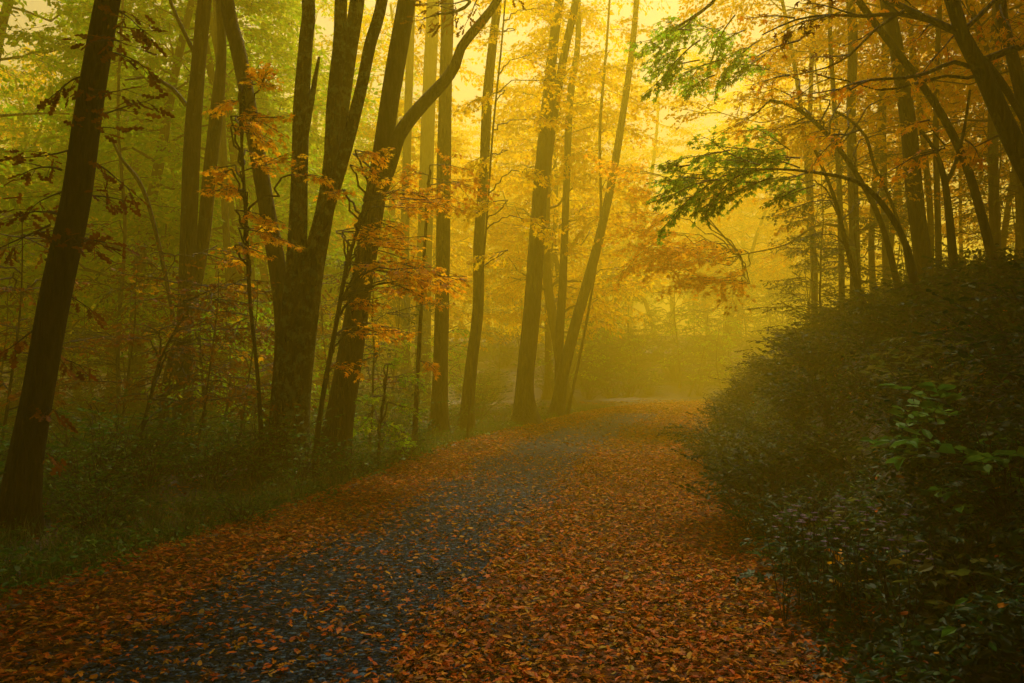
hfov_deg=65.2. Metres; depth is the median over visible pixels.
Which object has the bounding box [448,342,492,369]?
leafy shrub
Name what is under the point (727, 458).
bank shrub
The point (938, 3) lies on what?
hillside tree
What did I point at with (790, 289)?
olive sapling
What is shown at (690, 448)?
bank shrub
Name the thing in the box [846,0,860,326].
bank tree
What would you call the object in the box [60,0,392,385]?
birch tree
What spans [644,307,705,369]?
olive sapling
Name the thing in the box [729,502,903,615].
broadleaf shrub
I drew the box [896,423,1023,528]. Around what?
broadleaf plant
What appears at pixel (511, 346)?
leafy shrub
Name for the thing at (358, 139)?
birch tree
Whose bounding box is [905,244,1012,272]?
bank shrub
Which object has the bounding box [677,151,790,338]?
beech tree
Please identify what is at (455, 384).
leafy shrub
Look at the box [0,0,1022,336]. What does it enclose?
sky
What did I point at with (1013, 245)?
olive sapling
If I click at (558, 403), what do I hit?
leaning tree
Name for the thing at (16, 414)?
leafy shrub
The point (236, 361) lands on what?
rusty sapling
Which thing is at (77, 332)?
olive sapling
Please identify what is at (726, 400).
bank shrub
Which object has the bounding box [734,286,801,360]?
olive sapling
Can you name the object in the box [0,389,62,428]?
leafy shrub
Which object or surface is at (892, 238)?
hillside tree
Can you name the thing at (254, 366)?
olive sapling
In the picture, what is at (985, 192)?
olive sapling
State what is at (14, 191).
birch tree
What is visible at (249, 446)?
leafy shrub
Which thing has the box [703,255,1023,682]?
bank undergrowth
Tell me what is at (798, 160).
beech tree
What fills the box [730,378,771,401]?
bank shrub
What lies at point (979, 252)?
bank shrub
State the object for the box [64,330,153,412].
rusty sapling
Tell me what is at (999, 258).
bank shrub
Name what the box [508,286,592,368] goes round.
olive sapling
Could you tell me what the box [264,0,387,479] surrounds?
oak tree
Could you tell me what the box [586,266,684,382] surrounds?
olive sapling
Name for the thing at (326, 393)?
leafy shrub
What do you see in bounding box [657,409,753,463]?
bank shrub
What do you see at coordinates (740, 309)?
olive sapling
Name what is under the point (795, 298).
olive sapling
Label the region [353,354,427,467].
maple sapling
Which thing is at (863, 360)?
broadleaf shrub
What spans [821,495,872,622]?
aster
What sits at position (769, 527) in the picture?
bank shrub
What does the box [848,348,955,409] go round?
bank shrub
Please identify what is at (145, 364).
olive sapling
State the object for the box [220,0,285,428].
slanting tree
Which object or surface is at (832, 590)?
aster
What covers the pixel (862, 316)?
bank shrub
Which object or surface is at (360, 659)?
gravel road
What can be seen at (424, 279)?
maple sapling
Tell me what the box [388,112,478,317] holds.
beech tree
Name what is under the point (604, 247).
birch tree
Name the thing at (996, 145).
olive sapling
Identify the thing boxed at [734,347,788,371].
bank shrub
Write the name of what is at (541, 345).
olive sapling
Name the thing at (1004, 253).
broadleaf shrub
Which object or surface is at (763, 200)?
hillside tree
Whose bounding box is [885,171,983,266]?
olive sapling
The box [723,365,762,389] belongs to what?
bank shrub
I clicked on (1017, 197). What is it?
hillside tree
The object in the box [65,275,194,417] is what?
rusty sapling
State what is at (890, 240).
olive sapling
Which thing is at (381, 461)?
leafy shrub
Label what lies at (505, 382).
leafy shrub
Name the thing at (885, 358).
bank shrub
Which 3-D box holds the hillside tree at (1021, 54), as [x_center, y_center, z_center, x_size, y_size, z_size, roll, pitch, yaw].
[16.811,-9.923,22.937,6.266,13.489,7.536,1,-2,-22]
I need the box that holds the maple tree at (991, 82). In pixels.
[736,0,1023,189]
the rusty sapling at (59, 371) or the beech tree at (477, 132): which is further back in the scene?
the beech tree at (477, 132)
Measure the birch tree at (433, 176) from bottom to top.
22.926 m
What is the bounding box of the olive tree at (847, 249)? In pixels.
[761,150,907,330]
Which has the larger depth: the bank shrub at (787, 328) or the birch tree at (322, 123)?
the birch tree at (322, 123)
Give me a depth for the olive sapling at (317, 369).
16.84 m
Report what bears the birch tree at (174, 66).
on the forest floor
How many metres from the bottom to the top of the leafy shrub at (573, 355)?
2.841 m
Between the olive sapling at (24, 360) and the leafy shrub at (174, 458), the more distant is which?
the olive sapling at (24, 360)
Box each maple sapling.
[92,273,272,474]
[130,277,264,446]
[196,61,334,483]
[312,147,471,481]
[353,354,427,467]
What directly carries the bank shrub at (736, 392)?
on the forest floor
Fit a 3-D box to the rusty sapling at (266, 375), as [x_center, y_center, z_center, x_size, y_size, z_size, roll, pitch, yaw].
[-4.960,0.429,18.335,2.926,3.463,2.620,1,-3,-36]
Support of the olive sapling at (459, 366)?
on the forest floor
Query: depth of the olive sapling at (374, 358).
14.29 m
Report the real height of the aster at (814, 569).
0.726 m
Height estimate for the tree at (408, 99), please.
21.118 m
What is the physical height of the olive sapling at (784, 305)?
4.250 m
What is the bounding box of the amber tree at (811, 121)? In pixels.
[708,61,940,309]
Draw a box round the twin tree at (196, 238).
[125,0,226,449]
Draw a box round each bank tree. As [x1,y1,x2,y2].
[673,0,822,321]
[678,0,1017,297]
[818,0,875,317]
[836,111,909,281]
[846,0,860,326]
[880,0,935,290]
[919,90,970,289]
[933,5,941,267]
[988,3,1001,257]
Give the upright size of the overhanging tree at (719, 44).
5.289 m
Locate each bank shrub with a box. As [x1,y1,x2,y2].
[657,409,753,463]
[671,448,844,539]
[680,433,739,467]
[686,448,817,517]
[692,430,769,470]
[696,392,759,429]
[697,447,823,498]
[699,397,776,433]
[699,399,778,431]
[699,444,772,483]
[699,448,794,489]
[703,391,740,408]
[708,376,773,408]
[709,393,746,412]
[711,404,779,435]
[712,424,796,461]
[717,383,752,407]
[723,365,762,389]
[723,379,750,402]
[725,355,766,386]
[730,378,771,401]
[731,479,921,577]
[732,370,775,389]
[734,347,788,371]
[737,345,806,383]
[739,370,757,383]
[739,517,909,599]
[743,356,784,374]
[744,471,881,519]
[749,309,880,379]
[749,382,785,404]
[760,327,833,353]
[765,320,826,349]
[772,326,812,342]
[776,514,1011,618]
[777,318,827,342]
[783,304,835,335]
[786,314,849,347]
[787,290,857,331]
[806,297,883,331]
[822,295,858,319]
[825,274,944,330]
[834,281,908,310]
[841,321,956,378]
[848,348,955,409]
[849,381,1018,481]
[864,371,957,416]
[869,272,910,298]
[871,258,961,291]
[872,253,1023,325]
[875,278,961,311]
[876,358,1007,436]
[893,398,1023,500]
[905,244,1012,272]
[934,242,1019,275]
[938,260,1023,306]
[941,258,1017,280]
[963,255,1023,296]
[985,248,1023,270]
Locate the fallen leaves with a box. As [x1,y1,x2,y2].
[0,256,1022,682]
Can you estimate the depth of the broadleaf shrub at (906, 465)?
5.27 m
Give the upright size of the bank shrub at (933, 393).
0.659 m
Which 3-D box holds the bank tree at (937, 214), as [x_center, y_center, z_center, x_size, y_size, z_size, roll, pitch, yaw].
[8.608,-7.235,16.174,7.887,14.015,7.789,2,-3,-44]
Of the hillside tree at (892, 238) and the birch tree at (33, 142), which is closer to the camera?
the hillside tree at (892, 238)
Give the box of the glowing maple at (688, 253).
[582,148,848,315]
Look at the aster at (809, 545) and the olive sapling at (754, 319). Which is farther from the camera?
the olive sapling at (754, 319)
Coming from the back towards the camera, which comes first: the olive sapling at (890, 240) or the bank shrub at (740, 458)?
the olive sapling at (890, 240)
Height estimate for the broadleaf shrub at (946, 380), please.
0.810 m
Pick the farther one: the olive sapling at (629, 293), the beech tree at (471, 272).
the beech tree at (471, 272)
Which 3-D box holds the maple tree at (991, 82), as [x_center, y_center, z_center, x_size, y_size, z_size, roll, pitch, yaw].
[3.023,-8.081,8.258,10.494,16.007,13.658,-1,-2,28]
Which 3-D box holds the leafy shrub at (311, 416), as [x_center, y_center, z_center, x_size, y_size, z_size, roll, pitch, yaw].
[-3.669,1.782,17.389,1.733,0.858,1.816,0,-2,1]
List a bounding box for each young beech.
[42,0,176,423]
[444,0,607,438]
[557,0,663,414]
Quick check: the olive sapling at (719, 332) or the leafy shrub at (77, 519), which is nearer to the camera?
the leafy shrub at (77, 519)
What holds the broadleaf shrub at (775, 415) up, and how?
on the forest floor
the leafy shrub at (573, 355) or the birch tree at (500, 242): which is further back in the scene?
the birch tree at (500, 242)
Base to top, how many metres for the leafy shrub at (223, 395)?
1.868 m
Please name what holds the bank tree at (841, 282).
on the forest floor
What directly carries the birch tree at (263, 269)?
on the forest floor
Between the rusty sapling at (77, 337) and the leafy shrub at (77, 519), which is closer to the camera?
the leafy shrub at (77, 519)
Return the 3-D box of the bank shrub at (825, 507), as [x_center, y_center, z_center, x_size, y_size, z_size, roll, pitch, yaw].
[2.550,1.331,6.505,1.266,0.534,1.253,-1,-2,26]
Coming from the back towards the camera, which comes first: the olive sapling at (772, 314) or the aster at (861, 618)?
the olive sapling at (772, 314)
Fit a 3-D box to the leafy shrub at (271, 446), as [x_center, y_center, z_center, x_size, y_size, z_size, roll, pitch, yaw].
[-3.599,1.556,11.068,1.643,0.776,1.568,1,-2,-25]
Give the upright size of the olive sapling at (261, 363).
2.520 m
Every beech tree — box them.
[0,43,177,402]
[0,47,86,334]
[0,136,130,403]
[219,137,384,385]
[316,0,500,395]
[364,158,485,400]
[377,156,517,393]
[380,132,490,333]
[385,145,455,321]
[387,138,435,325]
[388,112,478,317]
[432,120,524,347]
[449,191,520,341]
[451,0,683,406]
[457,198,499,333]
[460,85,651,340]
[485,65,630,399]
[486,121,581,343]
[550,68,651,334]
[551,181,647,336]
[575,36,718,345]
[575,153,679,338]
[656,140,753,334]
[674,163,779,334]
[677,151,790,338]
[681,73,802,340]
[682,120,786,334]
[688,106,821,366]
[733,110,837,326]
[737,49,878,320]
[741,131,895,298]
[771,170,846,311]
[822,158,903,303]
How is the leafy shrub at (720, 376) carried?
on the forest floor
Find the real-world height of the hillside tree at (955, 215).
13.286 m
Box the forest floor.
[0,307,1023,682]
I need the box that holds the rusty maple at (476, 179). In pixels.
[396,147,501,442]
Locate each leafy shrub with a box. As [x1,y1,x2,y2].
[0,378,82,439]
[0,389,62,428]
[0,403,75,434]
[0,410,157,490]
[0,411,69,468]
[0,411,100,444]
[0,434,64,490]
[10,388,195,483]
[43,438,179,509]
[43,483,165,538]
[45,411,232,490]
[97,400,252,473]
[143,419,274,489]
[178,395,344,479]
[190,424,305,477]
[193,372,270,416]
[223,402,269,426]
[245,395,319,423]
[264,407,324,433]
[265,417,358,451]
[290,425,409,480]
[310,377,363,408]
[310,394,356,412]
[310,397,385,433]
[310,407,377,431]
[323,389,449,439]
[326,381,397,412]
[343,454,399,473]
[355,399,432,433]
[357,364,451,413]
[358,389,430,420]
[359,414,441,461]
[385,439,435,456]
[400,400,482,427]
[432,358,465,374]
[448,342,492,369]
[448,364,512,405]
[448,377,462,392]
[448,384,510,418]
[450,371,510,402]
[452,337,498,363]
[455,324,520,363]
[475,385,504,402]
[476,370,515,394]
[478,376,515,399]
[536,342,607,372]
[564,324,617,347]
[607,312,679,354]
[703,371,744,396]
[705,349,758,378]
[732,315,793,355]
[737,340,780,359]
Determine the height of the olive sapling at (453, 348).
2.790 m
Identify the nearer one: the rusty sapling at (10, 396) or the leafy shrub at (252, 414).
the rusty sapling at (10, 396)
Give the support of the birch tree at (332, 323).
on the forest floor
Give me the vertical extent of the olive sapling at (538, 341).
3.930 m
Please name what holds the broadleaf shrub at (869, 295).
on the forest floor
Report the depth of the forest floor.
9.76 m
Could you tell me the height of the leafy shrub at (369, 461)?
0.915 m
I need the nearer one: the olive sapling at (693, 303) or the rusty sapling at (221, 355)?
the rusty sapling at (221, 355)
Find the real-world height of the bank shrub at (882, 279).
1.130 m
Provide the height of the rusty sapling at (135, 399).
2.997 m
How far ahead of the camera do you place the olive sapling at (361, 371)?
20.45 m
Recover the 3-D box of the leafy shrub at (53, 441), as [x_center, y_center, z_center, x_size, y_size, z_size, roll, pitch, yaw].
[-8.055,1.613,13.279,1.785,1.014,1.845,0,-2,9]
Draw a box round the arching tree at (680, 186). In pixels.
[644,124,923,341]
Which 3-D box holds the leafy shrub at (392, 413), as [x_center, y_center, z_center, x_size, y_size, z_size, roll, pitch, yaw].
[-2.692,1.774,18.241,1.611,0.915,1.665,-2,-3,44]
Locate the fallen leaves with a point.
(688, 650)
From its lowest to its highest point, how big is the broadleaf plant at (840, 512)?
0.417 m
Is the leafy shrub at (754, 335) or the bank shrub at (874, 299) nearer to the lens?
the bank shrub at (874, 299)
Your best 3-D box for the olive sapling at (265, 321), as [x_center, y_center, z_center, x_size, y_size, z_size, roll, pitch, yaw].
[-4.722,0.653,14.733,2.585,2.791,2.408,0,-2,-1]
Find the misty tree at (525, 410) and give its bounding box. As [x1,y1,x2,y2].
[510,0,578,424]
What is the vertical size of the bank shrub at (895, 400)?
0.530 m
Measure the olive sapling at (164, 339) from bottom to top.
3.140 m
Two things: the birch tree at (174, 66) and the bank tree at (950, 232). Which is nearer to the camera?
the bank tree at (950, 232)
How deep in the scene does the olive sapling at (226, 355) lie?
24.25 m
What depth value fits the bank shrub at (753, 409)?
13.64 m
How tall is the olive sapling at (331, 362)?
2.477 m
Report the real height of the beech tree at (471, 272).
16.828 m
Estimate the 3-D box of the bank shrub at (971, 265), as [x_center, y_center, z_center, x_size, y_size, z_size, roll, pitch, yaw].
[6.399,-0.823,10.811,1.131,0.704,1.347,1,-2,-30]
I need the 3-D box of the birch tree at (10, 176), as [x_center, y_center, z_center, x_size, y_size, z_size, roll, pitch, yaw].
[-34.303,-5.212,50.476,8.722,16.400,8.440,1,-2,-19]
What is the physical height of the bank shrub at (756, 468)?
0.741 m
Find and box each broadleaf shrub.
[700,430,760,457]
[711,442,812,490]
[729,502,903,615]
[753,406,813,434]
[781,496,872,545]
[801,421,904,489]
[834,337,912,384]
[840,368,939,419]
[845,288,929,337]
[860,337,1022,441]
[866,322,1006,390]
[872,423,1007,481]
[872,488,1023,585]
[892,327,967,367]
[973,251,1023,279]
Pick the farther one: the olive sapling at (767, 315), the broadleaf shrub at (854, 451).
the olive sapling at (767, 315)
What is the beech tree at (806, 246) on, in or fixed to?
on the forest floor
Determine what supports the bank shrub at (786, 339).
on the forest floor
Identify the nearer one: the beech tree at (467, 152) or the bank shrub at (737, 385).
the bank shrub at (737, 385)
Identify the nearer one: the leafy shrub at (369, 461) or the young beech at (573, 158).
the leafy shrub at (369, 461)
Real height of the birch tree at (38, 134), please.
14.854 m
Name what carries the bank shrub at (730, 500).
on the forest floor
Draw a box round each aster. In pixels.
[763,509,806,626]
[781,496,819,606]
[791,505,832,624]
[801,509,847,633]
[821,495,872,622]
[833,509,885,641]
[876,513,932,653]
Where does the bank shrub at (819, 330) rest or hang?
on the forest floor
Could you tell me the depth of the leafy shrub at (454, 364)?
49.76 m
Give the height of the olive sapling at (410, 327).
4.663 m
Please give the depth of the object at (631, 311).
98.94 m
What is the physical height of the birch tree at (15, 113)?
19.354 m
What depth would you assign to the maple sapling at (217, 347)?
13.19 m
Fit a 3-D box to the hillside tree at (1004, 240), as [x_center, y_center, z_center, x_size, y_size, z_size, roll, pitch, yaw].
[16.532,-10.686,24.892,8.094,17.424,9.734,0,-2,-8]
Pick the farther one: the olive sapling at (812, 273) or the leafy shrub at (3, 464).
the olive sapling at (812, 273)
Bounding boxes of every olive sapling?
[0,235,98,422]
[0,267,78,401]
[0,310,70,410]
[0,331,26,400]
[0,339,113,414]
[50,239,214,440]
[81,312,168,415]
[118,293,249,419]
[141,288,271,434]
[142,357,221,401]
[169,300,323,421]
[194,294,265,407]
[194,296,270,403]
[194,317,248,423]
[212,298,339,407]
[216,346,272,400]
[224,333,314,411]
[314,340,387,412]
[314,345,366,404]
[316,257,450,454]
[332,288,430,405]
[336,338,420,409]
[349,263,451,393]
[363,329,432,401]
[402,328,477,401]
[448,348,489,398]
[480,289,520,387]
[483,278,521,365]
[485,261,544,355]
[490,256,554,336]
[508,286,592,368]
[518,306,551,358]
[535,311,628,380]
[537,260,610,370]
[552,313,613,389]
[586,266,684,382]
[587,307,630,352]
[588,268,629,338]
[600,246,659,332]
[635,257,720,387]
[639,291,699,356]
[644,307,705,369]
[657,309,742,396]
[659,256,718,338]
[680,256,764,382]
[681,321,747,391]
[683,272,730,338]
[692,287,750,362]
[709,253,789,353]
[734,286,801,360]
[734,303,779,352]
[740,282,788,347]
[740,287,804,333]
[743,305,806,362]
[747,158,879,328]
[750,286,805,356]
[751,229,849,334]
[761,236,849,323]
[766,266,809,325]
[767,214,849,317]
[792,141,910,318]
[845,180,942,292]
[875,202,943,280]
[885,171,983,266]
[929,102,1021,238]
[950,57,1023,207]
[950,146,1020,259]
[958,173,1014,260]
[967,166,1023,254]
[1001,196,1015,248]
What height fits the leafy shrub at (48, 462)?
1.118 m
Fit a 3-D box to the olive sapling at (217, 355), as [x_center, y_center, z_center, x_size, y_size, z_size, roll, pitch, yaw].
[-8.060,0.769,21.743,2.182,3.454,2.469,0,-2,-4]
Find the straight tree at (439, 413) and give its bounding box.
[426,0,453,437]
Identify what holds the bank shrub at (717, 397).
on the forest floor
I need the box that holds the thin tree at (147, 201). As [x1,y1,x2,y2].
[112,142,195,441]
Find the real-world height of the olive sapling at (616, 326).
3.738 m
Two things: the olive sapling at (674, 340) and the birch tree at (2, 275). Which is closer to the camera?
the birch tree at (2, 275)
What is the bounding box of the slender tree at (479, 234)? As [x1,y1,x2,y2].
[455,2,501,430]
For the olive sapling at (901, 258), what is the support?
on the forest floor
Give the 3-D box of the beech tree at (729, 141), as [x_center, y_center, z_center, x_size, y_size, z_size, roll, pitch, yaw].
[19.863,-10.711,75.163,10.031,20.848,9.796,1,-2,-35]
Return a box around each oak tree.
[0,0,174,539]
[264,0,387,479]
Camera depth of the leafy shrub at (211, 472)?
10.27 m
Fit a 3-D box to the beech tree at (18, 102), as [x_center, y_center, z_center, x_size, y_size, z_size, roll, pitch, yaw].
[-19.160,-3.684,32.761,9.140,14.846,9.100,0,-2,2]
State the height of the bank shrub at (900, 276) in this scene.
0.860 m
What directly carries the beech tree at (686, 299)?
on the forest floor
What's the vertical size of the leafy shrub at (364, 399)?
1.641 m
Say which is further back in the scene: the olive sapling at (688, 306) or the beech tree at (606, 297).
the beech tree at (606, 297)
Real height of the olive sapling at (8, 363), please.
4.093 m
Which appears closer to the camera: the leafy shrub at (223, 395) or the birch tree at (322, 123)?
the leafy shrub at (223, 395)
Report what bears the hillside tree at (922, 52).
on the forest floor
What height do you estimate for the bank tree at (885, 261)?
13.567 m
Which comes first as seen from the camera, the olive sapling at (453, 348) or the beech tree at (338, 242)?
the olive sapling at (453, 348)
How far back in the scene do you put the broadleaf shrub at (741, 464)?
8.93 m
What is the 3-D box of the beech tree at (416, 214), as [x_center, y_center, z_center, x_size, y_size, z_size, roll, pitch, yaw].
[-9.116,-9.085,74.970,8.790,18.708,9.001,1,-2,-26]
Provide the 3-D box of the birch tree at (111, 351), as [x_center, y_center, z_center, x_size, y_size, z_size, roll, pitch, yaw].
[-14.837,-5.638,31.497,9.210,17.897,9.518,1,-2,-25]
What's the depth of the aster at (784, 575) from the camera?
4.72 m
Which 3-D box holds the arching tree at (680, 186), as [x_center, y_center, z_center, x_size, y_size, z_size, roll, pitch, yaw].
[2.950,-1.401,10.069,3.399,3.256,2.325,1,-2,-18]
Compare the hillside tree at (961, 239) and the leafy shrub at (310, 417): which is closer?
the leafy shrub at (310, 417)
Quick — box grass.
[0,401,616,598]
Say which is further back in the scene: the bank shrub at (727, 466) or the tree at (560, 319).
the tree at (560, 319)
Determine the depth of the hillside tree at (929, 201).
21.57 m
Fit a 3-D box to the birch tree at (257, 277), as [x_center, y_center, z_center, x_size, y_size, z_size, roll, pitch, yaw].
[-15.523,-5.342,38.984,9.630,18.108,9.319,-1,-2,29]
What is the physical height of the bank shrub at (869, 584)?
0.561 m
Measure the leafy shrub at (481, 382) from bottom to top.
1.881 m
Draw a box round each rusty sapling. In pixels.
[0,222,140,477]
[0,334,111,431]
[1,338,96,410]
[55,310,159,408]
[56,237,270,444]
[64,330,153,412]
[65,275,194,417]
[88,271,300,472]
[139,280,273,436]
[154,281,327,457]
[193,316,273,408]
[228,291,360,391]
[238,301,333,394]
[261,274,411,395]
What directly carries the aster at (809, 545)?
on the forest floor
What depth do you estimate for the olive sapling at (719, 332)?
41.37 m
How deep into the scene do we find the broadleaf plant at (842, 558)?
4.77 m
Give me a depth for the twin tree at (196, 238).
13.69 m
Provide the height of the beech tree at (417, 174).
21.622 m
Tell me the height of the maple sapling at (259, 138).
5.967 m
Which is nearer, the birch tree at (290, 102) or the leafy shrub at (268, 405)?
the leafy shrub at (268, 405)
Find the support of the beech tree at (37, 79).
on the forest floor
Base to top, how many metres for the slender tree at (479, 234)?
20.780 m
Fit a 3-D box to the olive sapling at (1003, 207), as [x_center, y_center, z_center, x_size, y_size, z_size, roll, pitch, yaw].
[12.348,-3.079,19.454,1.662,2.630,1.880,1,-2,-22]
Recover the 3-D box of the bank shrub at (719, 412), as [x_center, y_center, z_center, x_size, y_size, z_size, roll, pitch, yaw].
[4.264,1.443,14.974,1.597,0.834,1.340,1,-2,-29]
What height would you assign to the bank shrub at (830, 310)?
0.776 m
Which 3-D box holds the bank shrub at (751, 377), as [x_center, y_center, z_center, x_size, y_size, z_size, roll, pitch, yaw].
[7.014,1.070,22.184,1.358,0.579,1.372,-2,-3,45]
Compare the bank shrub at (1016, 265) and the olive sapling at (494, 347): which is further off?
the olive sapling at (494, 347)
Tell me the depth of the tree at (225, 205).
19.07 m
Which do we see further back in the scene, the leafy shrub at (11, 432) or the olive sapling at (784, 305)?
the olive sapling at (784, 305)
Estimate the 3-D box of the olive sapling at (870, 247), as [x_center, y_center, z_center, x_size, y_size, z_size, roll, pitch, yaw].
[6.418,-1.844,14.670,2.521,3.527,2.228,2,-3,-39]
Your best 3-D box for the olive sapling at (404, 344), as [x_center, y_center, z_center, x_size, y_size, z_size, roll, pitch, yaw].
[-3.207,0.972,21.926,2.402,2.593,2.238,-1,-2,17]
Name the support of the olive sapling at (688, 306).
on the forest floor
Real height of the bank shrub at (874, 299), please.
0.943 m
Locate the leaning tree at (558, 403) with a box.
[546,0,670,416]
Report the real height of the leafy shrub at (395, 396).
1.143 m
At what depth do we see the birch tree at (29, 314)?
39.20 m
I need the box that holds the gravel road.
[0,402,815,682]
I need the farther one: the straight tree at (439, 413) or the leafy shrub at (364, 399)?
the leafy shrub at (364, 399)
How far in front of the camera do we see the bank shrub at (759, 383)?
17.55 m
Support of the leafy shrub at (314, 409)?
on the forest floor
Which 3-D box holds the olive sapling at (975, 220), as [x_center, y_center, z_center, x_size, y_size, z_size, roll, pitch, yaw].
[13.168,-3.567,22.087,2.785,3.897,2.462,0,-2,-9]
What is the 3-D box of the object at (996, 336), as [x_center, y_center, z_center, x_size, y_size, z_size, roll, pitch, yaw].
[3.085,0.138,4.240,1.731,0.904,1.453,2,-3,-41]
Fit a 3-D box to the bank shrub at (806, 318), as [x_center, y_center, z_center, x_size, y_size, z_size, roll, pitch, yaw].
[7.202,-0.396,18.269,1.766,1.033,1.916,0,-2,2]
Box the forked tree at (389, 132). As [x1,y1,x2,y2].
[319,0,526,472]
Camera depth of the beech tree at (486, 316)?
40.65 m
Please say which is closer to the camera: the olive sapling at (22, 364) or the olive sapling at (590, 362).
the olive sapling at (22, 364)
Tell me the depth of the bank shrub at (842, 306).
15.52 m
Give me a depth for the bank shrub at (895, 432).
5.67 m
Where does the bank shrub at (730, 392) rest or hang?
on the forest floor
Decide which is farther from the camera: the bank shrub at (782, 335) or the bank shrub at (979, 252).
the bank shrub at (782, 335)
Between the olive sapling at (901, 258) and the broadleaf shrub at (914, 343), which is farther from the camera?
the olive sapling at (901, 258)
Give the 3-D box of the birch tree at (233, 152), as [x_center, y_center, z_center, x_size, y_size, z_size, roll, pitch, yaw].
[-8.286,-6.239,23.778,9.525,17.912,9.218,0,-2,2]
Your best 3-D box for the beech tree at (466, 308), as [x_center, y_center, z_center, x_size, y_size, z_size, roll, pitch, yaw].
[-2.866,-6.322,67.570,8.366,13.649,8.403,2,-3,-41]
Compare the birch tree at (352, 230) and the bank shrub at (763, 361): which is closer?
the bank shrub at (763, 361)
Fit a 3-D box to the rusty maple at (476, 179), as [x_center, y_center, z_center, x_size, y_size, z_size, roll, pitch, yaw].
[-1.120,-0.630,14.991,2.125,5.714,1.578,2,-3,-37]
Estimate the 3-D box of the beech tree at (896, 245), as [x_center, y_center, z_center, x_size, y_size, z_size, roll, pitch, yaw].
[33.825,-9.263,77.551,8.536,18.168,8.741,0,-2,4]
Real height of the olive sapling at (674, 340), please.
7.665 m
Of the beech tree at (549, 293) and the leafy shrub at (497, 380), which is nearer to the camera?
the beech tree at (549, 293)
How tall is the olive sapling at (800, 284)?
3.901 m
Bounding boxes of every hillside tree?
[643,0,958,325]
[725,0,1023,297]
[736,0,940,273]
[736,0,1023,263]
[772,22,1017,277]
[791,0,1023,225]
[822,0,1023,257]
[824,0,988,275]
[836,0,1023,138]
[858,0,1014,259]
[858,0,1019,187]
[868,0,1023,257]
[892,0,1020,256]
[908,3,1023,250]
[927,0,1023,68]
[973,6,1011,186]
[989,0,1023,158]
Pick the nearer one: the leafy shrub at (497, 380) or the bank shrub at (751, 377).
the bank shrub at (751, 377)
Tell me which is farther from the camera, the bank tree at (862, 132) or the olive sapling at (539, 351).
the olive sapling at (539, 351)
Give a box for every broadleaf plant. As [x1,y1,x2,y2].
[783,497,899,558]
[818,548,908,600]
[859,382,1020,498]
[888,535,1023,647]
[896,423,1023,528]
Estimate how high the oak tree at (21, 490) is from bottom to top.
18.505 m
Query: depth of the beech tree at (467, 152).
64.95 m
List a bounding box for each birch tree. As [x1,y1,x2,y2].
[0,0,205,326]
[0,0,328,424]
[0,2,78,219]
[0,37,174,430]
[0,62,132,389]
[0,103,112,380]
[0,121,78,292]
[0,139,36,340]
[0,145,32,283]
[0,162,29,293]
[2,157,109,397]
[6,17,274,407]
[9,0,259,405]
[30,0,281,414]
[33,110,212,365]
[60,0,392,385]
[70,78,245,406]
[84,0,395,423]
[87,112,245,373]
[104,48,269,406]
[127,0,384,399]
[204,89,342,350]
[214,0,415,404]
[243,154,387,377]
[258,61,434,350]
[259,92,376,308]
[317,135,400,315]
[375,186,462,323]
[380,142,472,301]
[468,179,525,329]
[487,168,550,311]
[552,151,640,332]
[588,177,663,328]
[610,139,721,331]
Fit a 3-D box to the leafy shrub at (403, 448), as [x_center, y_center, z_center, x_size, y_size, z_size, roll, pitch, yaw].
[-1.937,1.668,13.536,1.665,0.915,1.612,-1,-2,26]
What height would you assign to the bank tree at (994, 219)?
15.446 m
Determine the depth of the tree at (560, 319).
28.10 m
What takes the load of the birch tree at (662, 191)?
on the forest floor
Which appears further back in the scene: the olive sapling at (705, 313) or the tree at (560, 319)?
the olive sapling at (705, 313)
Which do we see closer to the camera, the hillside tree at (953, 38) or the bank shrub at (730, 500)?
the bank shrub at (730, 500)
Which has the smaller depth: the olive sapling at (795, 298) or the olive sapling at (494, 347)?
the olive sapling at (494, 347)
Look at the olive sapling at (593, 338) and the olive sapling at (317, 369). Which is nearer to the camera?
the olive sapling at (317, 369)
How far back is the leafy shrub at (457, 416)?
19.82 m
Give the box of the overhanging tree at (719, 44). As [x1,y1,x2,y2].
[623,0,1000,278]
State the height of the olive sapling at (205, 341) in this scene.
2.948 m
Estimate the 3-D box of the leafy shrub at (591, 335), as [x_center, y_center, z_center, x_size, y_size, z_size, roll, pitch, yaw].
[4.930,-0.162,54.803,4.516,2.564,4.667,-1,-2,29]
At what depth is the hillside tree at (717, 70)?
23.67 m
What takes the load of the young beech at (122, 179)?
on the forest floor
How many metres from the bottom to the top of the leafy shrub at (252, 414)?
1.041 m
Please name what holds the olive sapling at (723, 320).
on the forest floor
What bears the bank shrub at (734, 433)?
on the forest floor

